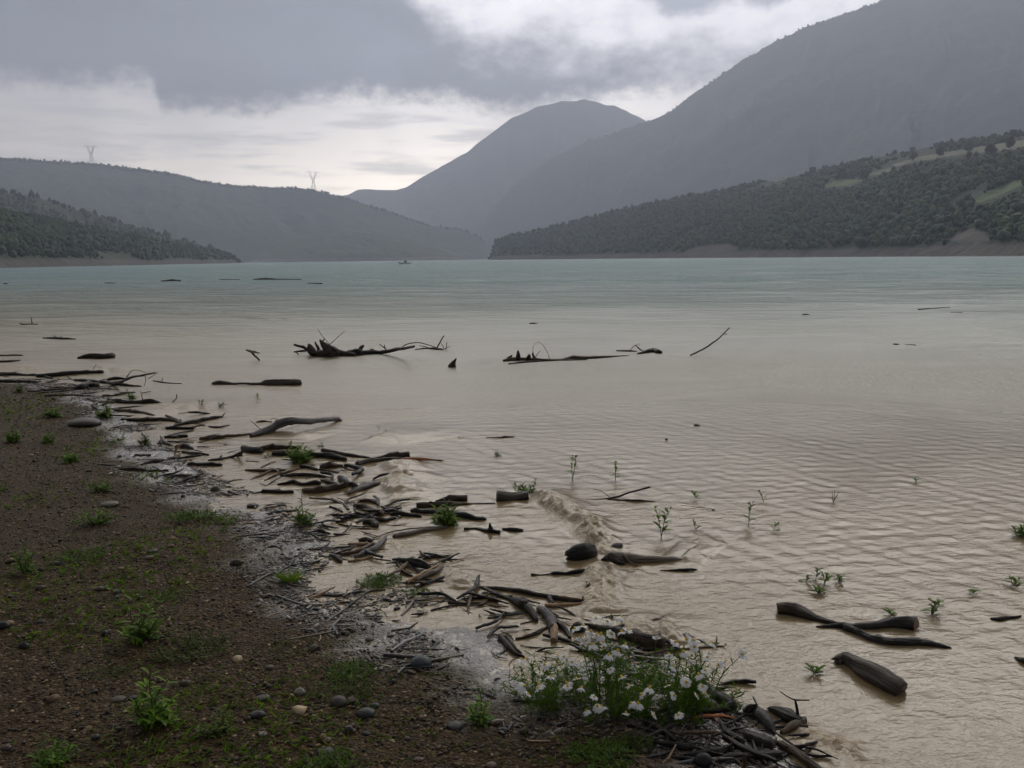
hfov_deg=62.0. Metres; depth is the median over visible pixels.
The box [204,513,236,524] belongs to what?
creeping weed
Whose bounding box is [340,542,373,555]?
driftwood log
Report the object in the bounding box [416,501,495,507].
driftwood log
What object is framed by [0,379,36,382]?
driftwood log
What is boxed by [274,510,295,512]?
driftwood stick
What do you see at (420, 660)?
stone
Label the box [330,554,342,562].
driftwood stick
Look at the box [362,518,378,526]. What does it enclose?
driftwood log
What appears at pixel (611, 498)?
driftwood stick
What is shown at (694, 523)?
drowned seedling
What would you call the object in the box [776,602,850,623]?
driftwood log
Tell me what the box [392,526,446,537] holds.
driftwood log
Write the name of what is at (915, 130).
pylon
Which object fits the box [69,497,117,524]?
weed plant
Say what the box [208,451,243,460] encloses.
driftwood log
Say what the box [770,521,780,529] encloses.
drowned seedling
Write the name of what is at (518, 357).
driftwood tree
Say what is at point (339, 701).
stone
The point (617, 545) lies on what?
driftwood stick
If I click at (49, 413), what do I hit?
leafy tuft
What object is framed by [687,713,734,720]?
driftwood stick
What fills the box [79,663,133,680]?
creeping weed
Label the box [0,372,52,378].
driftwood log
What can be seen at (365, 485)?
driftwood log
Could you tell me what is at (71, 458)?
leafy tuft
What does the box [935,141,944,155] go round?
tree
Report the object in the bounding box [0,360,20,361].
driftwood stick
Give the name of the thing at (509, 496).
driftwood log
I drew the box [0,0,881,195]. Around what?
sky
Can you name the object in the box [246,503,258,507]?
stone
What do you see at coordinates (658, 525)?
drowned seedling
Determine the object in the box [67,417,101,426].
stone
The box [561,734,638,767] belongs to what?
creeping weed
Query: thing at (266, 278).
driftwood stick
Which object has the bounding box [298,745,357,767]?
creeping weed
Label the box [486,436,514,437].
driftwood stick
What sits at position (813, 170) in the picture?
tree
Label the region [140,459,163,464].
driftwood stick
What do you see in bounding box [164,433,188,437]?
driftwood stick
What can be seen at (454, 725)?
stone
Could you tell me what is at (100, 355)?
driftwood log
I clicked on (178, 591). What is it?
creeping weed
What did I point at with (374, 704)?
stone
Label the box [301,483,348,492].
driftwood log
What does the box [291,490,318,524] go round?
weed plant
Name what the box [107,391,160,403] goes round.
driftwood log
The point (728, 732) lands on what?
driftwood log
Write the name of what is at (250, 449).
driftwood log
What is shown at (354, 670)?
creeping weed
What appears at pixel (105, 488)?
leafy tuft
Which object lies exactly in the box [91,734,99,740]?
stone
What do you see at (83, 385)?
driftwood log
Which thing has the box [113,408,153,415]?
driftwood log
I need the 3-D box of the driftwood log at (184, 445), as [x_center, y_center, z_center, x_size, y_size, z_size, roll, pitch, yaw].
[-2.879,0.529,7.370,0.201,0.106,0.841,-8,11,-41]
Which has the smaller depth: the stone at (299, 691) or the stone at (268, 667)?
the stone at (299, 691)
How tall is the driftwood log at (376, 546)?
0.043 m
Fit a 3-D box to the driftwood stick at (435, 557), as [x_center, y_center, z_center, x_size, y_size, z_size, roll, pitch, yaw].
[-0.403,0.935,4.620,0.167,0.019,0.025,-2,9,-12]
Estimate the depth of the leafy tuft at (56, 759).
2.65 m
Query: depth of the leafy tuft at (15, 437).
7.55 m
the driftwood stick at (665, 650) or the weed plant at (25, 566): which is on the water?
the driftwood stick at (665, 650)
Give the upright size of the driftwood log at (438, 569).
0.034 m
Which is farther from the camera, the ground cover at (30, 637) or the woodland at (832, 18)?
the woodland at (832, 18)
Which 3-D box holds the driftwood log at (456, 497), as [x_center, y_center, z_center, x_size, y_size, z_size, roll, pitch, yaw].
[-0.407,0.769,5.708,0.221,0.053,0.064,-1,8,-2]
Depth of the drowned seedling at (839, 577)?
4.20 m
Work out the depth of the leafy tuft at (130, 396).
10.13 m
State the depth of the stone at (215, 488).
6.01 m
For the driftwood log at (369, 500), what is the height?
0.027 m
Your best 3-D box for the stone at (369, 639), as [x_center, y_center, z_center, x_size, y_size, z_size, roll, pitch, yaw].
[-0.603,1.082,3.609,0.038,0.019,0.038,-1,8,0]
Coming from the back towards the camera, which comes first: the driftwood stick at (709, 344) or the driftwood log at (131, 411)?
the driftwood stick at (709, 344)
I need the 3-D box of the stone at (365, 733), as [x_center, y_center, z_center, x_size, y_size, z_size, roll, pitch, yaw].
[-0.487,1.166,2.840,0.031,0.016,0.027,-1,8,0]
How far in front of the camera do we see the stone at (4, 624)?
3.65 m
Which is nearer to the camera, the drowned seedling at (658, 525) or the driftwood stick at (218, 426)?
the drowned seedling at (658, 525)
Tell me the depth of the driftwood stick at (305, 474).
6.39 m
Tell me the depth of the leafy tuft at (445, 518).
5.17 m
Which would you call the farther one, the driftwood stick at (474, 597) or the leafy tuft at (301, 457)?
the leafy tuft at (301, 457)
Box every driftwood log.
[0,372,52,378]
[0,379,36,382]
[34,370,103,376]
[72,380,99,389]
[74,370,156,386]
[77,353,115,358]
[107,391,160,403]
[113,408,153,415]
[119,467,168,471]
[120,417,181,421]
[157,439,209,454]
[165,426,194,429]
[173,413,224,425]
[187,462,222,465]
[198,433,249,439]
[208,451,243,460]
[211,379,301,384]
[241,445,263,452]
[249,416,341,436]
[259,443,301,449]
[261,489,293,493]
[271,450,347,460]
[277,479,321,485]
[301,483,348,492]
[319,461,342,468]
[321,448,369,457]
[334,457,442,468]
[337,475,357,494]
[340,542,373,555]
[353,481,379,491]
[353,503,384,515]
[354,511,395,521]
[354,535,386,558]
[358,499,379,503]
[358,537,373,542]
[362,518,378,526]
[369,451,409,458]
[390,511,421,516]
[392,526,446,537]
[392,556,430,568]
[410,508,486,520]
[414,576,444,587]
[415,336,449,349]
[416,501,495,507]
[416,564,444,580]
[435,495,467,501]
[447,596,497,605]
[464,523,522,533]
[479,586,584,601]
[496,490,528,500]
[497,634,524,657]
[509,596,538,621]
[536,605,557,642]
[548,608,571,638]
[584,623,665,648]
[601,551,682,565]
[630,343,661,353]
[697,665,736,713]
[719,723,744,743]
[725,750,782,761]
[743,729,778,748]
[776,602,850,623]
[777,740,821,767]
[816,622,951,648]
[831,652,907,695]
[851,616,918,630]
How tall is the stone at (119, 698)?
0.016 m
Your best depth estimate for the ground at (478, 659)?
3.50 m
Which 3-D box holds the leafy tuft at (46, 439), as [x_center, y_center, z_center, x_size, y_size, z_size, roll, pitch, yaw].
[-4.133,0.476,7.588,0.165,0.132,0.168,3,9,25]
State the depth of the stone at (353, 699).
3.06 m
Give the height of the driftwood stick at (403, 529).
0.012 m
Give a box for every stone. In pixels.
[0,621,10,629]
[0,744,11,751]
[50,561,59,565]
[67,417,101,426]
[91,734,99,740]
[94,586,103,590]
[100,501,118,507]
[110,695,125,702]
[144,555,153,559]
[148,549,157,553]
[210,486,219,491]
[229,558,243,565]
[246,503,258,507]
[249,710,265,718]
[255,694,269,701]
[258,731,266,736]
[265,665,273,669]
[294,687,305,695]
[316,747,333,754]
[323,737,331,742]
[330,695,346,707]
[345,725,352,731]
[347,697,356,702]
[357,707,374,718]
[361,731,369,735]
[365,637,373,641]
[370,702,379,707]
[410,655,430,668]
[413,757,422,761]
[447,720,463,730]
[485,761,496,767]
[570,622,585,632]
[694,752,712,767]
[699,699,717,707]
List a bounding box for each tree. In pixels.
[294,328,436,356]
[503,342,628,363]
[809,167,816,173]
[836,166,846,178]
[858,168,869,179]
[909,150,917,160]
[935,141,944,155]
[962,139,974,150]
[984,142,997,153]
[1004,133,1015,147]
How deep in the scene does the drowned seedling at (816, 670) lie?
3.29 m
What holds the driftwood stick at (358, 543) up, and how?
on the water
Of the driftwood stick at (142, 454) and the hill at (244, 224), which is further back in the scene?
the hill at (244, 224)
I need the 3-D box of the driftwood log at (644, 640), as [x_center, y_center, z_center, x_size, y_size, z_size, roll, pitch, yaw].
[0.467,1.057,3.617,0.394,0.066,0.075,5,10,36]
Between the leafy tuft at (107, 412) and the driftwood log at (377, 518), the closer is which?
the driftwood log at (377, 518)
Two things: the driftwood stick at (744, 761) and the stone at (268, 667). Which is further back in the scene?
the stone at (268, 667)
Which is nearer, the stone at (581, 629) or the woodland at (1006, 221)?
the stone at (581, 629)
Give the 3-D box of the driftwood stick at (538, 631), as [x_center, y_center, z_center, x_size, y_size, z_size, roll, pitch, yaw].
[0.096,1.071,3.665,0.196,0.017,0.032,-7,11,-38]
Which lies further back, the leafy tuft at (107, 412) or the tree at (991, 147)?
the tree at (991, 147)
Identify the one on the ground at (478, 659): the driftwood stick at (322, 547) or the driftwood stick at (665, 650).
the driftwood stick at (322, 547)
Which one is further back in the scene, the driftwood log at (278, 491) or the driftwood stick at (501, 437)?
the driftwood stick at (501, 437)
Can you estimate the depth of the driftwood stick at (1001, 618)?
3.75 m
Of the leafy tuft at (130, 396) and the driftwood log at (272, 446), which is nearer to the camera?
the driftwood log at (272, 446)
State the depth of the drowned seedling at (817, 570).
4.26 m
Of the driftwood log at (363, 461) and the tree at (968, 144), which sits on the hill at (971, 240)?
the tree at (968, 144)
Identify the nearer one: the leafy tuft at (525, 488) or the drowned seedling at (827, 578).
the drowned seedling at (827, 578)
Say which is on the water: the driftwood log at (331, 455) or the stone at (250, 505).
the driftwood log at (331, 455)
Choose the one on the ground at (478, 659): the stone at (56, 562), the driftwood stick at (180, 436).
the stone at (56, 562)
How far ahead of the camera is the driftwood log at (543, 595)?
4.07 m
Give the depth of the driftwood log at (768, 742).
2.79 m
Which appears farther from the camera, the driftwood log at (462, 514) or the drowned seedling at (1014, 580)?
the driftwood log at (462, 514)
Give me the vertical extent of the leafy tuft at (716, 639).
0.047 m
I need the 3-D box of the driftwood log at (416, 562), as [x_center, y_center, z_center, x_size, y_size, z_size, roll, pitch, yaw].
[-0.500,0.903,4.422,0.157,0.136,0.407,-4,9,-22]
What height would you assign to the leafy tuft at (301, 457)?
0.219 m
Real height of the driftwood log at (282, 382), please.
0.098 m
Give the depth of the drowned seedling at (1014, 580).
4.14 m
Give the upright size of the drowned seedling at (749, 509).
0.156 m
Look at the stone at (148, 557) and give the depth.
4.52 m
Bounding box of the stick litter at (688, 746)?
[28,376,837,767]
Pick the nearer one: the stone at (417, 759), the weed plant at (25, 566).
the stone at (417, 759)
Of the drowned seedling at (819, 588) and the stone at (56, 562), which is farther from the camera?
the stone at (56, 562)
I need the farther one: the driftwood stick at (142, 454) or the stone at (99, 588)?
the driftwood stick at (142, 454)
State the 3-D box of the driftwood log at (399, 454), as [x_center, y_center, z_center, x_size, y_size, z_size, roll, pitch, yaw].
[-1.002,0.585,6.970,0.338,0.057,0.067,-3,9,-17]
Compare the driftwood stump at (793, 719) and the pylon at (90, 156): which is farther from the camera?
the pylon at (90, 156)
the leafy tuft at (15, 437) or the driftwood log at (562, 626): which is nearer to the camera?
the driftwood log at (562, 626)
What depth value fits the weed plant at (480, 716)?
2.92 m
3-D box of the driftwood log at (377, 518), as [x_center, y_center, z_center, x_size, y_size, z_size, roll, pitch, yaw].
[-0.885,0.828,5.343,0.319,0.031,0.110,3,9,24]
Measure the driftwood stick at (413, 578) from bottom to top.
0.028 m
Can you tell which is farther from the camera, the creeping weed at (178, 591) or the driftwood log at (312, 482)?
the driftwood log at (312, 482)
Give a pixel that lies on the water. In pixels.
(786, 406)
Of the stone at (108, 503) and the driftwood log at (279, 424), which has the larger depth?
the driftwood log at (279, 424)
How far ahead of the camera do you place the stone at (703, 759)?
2.67 m
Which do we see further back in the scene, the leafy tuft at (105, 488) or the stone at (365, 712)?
the leafy tuft at (105, 488)
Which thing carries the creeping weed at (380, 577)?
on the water
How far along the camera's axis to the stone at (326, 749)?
2.74 m
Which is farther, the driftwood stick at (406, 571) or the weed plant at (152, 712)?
the driftwood stick at (406, 571)
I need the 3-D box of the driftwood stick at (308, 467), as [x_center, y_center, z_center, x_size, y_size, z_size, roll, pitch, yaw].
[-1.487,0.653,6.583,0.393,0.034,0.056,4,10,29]
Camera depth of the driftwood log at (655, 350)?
14.33 m
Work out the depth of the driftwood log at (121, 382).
11.16 m
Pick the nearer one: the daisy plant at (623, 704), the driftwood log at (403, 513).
the daisy plant at (623, 704)
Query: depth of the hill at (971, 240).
676.93 m
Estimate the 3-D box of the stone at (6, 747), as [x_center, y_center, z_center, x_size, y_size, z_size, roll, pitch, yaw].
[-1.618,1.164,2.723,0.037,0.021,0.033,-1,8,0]
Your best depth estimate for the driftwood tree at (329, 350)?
14.39 m
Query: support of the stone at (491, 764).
on the ground at (478, 659)
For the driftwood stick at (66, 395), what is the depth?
10.31 m
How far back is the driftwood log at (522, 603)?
3.88 m
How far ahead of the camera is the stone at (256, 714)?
2.94 m
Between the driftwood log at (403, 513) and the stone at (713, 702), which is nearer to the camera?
the stone at (713, 702)
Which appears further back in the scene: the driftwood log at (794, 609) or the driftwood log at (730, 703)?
the driftwood log at (794, 609)
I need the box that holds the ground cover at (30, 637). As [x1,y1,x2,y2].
[0,392,657,767]
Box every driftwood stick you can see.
[0,354,22,355]
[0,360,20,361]
[43,336,74,338]
[44,394,90,395]
[107,377,124,380]
[134,454,150,455]
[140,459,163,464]
[153,378,181,383]
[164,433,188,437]
[165,414,180,422]
[167,454,201,458]
[168,474,198,477]
[208,424,229,427]
[245,468,285,472]
[246,349,259,360]
[251,420,270,428]
[253,277,300,279]
[264,468,300,480]
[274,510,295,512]
[280,472,325,477]
[299,464,338,472]
[303,545,353,549]
[320,479,337,483]
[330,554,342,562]
[348,542,368,545]
[348,556,373,561]
[372,526,436,538]
[373,473,389,479]
[394,560,412,576]
[405,561,445,583]
[423,555,448,559]
[461,595,512,599]
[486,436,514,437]
[515,626,547,639]
[531,568,584,575]
[544,595,581,606]
[593,486,655,501]
[610,542,622,547]
[645,645,722,655]
[660,568,696,571]
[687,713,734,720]
[690,327,729,355]
[741,753,746,767]
[918,307,949,309]
[990,615,1021,620]
[1014,656,1023,662]
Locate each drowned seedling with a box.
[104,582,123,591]
[566,455,580,479]
[610,461,621,480]
[652,506,672,535]
[691,519,702,528]
[742,501,756,524]
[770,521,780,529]
[804,663,826,674]
[807,584,825,593]
[812,567,823,576]
[817,570,833,582]
[832,574,844,581]
[882,607,897,615]
[920,597,945,614]
[1003,576,1023,585]
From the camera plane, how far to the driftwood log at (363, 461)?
6.79 m
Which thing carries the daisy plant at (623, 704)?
on the ground at (478, 659)
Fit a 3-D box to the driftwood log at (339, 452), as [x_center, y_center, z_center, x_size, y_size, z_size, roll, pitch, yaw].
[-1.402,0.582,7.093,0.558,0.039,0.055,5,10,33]
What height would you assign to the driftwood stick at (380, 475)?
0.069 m
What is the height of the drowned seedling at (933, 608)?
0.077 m
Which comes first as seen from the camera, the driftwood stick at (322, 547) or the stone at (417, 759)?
the stone at (417, 759)
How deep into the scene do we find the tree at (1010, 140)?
667.89 m
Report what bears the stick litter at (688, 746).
on the water
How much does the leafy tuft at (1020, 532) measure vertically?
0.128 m
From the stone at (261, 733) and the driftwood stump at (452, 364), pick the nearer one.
the stone at (261, 733)
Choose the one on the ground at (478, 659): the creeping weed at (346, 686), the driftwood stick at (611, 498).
the creeping weed at (346, 686)
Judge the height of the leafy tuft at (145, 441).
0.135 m
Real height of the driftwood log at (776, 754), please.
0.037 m
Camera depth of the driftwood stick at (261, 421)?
8.58 m
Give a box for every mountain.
[342,99,645,233]
[473,0,1023,252]
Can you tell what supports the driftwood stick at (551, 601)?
on the water
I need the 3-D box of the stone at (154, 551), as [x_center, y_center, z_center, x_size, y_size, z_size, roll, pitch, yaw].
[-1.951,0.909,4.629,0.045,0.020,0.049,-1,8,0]
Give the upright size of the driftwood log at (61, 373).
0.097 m
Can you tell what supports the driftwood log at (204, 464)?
on the water
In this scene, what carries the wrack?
on the water
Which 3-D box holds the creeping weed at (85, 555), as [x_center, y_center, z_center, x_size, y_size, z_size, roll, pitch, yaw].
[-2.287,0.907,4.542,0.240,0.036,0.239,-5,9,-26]
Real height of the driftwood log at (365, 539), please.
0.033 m
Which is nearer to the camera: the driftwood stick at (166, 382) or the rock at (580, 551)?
the rock at (580, 551)
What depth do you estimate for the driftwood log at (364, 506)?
5.51 m
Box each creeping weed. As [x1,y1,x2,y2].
[59,547,107,562]
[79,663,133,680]
[148,586,187,599]
[148,628,232,663]
[159,508,216,521]
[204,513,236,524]
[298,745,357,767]
[307,674,377,703]
[323,657,377,681]
[355,570,404,589]
[401,586,429,596]
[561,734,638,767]
[613,729,656,752]
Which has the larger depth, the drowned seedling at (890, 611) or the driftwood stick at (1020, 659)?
the drowned seedling at (890, 611)
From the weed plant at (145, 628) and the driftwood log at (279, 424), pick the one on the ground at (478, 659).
the weed plant at (145, 628)
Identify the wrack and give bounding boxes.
[2,378,807,767]
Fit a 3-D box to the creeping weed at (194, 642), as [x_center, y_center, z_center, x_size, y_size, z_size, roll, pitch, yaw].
[-1.301,1.068,3.484,0.336,0.041,0.306,-1,8,0]
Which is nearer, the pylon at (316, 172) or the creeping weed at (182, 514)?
the creeping weed at (182, 514)
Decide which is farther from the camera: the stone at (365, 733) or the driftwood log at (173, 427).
the driftwood log at (173, 427)
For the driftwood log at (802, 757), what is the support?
on the water
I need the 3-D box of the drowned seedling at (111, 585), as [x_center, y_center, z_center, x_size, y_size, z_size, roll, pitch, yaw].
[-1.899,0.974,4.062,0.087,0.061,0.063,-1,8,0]
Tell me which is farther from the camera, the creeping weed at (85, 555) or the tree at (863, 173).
the tree at (863, 173)
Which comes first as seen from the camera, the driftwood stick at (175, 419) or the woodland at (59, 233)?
the driftwood stick at (175, 419)
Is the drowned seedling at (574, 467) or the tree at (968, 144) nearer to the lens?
the drowned seedling at (574, 467)
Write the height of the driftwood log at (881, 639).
0.043 m
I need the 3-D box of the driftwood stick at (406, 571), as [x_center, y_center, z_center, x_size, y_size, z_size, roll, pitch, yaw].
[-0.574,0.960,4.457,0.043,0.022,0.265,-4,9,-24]
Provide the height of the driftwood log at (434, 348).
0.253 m
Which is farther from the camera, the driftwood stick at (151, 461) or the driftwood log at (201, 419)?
the driftwood log at (201, 419)
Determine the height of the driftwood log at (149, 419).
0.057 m
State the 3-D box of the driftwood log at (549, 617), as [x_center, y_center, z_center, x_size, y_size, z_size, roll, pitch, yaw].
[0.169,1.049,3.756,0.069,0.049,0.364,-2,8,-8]
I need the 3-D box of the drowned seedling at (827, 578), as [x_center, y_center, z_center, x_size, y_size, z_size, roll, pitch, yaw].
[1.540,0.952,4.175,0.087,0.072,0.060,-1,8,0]
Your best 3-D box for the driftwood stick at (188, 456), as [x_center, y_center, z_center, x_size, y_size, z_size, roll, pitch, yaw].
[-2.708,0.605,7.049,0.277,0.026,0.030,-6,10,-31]
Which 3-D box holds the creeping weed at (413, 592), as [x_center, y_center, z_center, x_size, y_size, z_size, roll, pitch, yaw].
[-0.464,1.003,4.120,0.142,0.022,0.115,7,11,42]
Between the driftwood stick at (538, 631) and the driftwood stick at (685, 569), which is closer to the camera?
the driftwood stick at (538, 631)
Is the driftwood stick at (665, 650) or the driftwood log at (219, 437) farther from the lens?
the driftwood log at (219, 437)
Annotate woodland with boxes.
[0,157,485,244]
[0,188,226,251]
[0,208,240,262]
[488,129,1023,259]
[587,0,880,140]
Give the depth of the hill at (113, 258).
574.26 m
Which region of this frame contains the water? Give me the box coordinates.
[0,256,1023,767]
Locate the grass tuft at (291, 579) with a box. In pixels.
[271,567,307,582]
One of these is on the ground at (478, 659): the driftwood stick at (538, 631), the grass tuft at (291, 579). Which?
the grass tuft at (291, 579)
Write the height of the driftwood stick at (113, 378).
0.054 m
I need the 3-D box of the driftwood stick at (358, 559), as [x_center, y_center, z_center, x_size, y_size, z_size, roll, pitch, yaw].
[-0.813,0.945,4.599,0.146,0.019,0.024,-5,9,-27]
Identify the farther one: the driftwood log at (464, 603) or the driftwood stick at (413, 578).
the driftwood stick at (413, 578)
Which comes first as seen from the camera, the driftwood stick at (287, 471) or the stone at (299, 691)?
the stone at (299, 691)
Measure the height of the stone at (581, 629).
0.082 m
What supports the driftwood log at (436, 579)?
on the water
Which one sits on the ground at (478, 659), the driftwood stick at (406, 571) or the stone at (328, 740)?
the stone at (328, 740)
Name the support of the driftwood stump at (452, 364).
in the water
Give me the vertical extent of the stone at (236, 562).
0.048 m
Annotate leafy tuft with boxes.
[1,423,23,441]
[14,382,24,391]
[26,733,83,767]
[38,403,61,417]
[39,430,58,443]
[60,446,81,463]
[85,478,112,491]
[92,401,117,417]
[124,387,137,398]
[136,431,152,444]
[193,706,235,738]
[281,440,316,464]
[428,498,461,526]
[510,478,538,492]
[704,635,727,646]
[1009,522,1023,536]
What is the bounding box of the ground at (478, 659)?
[0,379,796,767]
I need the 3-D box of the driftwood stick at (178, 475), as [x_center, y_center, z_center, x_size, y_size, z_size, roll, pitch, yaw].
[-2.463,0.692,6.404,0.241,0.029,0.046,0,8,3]
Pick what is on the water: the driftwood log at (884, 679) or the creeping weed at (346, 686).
the driftwood log at (884, 679)
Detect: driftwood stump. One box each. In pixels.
[448,358,455,367]
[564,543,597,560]
[743,691,809,733]
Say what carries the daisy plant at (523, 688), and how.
on the ground at (478, 659)
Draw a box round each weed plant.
[8,540,39,575]
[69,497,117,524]
[116,592,164,644]
[124,665,184,728]
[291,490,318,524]
[464,687,493,727]
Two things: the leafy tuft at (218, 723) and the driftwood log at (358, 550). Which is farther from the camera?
the driftwood log at (358, 550)
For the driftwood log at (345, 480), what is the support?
on the driftwood log at (365, 485)
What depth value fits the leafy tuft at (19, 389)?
10.56 m
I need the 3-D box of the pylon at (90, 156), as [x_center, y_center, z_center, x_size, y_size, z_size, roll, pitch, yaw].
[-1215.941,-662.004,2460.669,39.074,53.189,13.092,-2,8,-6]
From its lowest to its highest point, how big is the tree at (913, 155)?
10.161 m
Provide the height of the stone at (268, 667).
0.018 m
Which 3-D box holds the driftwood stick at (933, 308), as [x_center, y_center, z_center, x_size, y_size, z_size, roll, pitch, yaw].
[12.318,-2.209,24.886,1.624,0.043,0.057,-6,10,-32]
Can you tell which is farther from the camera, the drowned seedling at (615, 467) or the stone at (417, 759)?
the drowned seedling at (615, 467)
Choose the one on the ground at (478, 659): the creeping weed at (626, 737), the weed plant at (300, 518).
the creeping weed at (626, 737)
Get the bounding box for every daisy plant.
[490,649,595,716]
[518,615,711,726]
[614,632,747,727]
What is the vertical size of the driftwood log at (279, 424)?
0.159 m
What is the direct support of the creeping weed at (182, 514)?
on the ground at (478, 659)
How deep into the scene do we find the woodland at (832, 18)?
2962.77 m
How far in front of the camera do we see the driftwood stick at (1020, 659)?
3.36 m
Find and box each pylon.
[86,145,96,161]
[308,171,319,189]
[901,109,931,157]
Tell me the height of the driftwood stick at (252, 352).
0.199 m
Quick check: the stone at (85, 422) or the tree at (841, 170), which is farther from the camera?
the tree at (841, 170)
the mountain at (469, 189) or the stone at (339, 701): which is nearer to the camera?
the stone at (339, 701)
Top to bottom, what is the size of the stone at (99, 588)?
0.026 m
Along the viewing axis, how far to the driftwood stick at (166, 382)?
11.45 m
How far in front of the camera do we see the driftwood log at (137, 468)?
6.56 m
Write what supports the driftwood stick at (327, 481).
on the water
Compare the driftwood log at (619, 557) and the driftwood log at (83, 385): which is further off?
the driftwood log at (83, 385)
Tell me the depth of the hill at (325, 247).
1845.67 m
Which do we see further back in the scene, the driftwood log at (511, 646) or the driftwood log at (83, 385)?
the driftwood log at (83, 385)
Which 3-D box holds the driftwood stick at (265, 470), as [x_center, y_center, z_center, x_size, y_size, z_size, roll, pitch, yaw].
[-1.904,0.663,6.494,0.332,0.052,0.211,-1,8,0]
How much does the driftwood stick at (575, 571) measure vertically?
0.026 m
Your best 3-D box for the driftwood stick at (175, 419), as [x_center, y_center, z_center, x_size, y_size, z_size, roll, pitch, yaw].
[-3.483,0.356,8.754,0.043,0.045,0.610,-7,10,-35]
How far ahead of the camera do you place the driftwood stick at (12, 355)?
15.08 m
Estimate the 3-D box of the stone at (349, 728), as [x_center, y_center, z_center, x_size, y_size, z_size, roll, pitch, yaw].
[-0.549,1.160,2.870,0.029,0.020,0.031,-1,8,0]
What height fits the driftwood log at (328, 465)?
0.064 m
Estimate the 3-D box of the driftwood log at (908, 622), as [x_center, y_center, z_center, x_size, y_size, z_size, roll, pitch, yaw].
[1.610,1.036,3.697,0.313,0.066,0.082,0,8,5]
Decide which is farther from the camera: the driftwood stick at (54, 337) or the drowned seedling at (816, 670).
the driftwood stick at (54, 337)
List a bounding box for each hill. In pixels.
[0,159,489,261]
[0,193,204,246]
[0,230,242,267]
[250,233,469,261]
[489,135,1023,259]
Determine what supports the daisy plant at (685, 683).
on the ground at (478, 659)
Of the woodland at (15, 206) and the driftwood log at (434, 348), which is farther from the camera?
the woodland at (15, 206)
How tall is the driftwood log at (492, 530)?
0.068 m
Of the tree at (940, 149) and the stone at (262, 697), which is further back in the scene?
the tree at (940, 149)

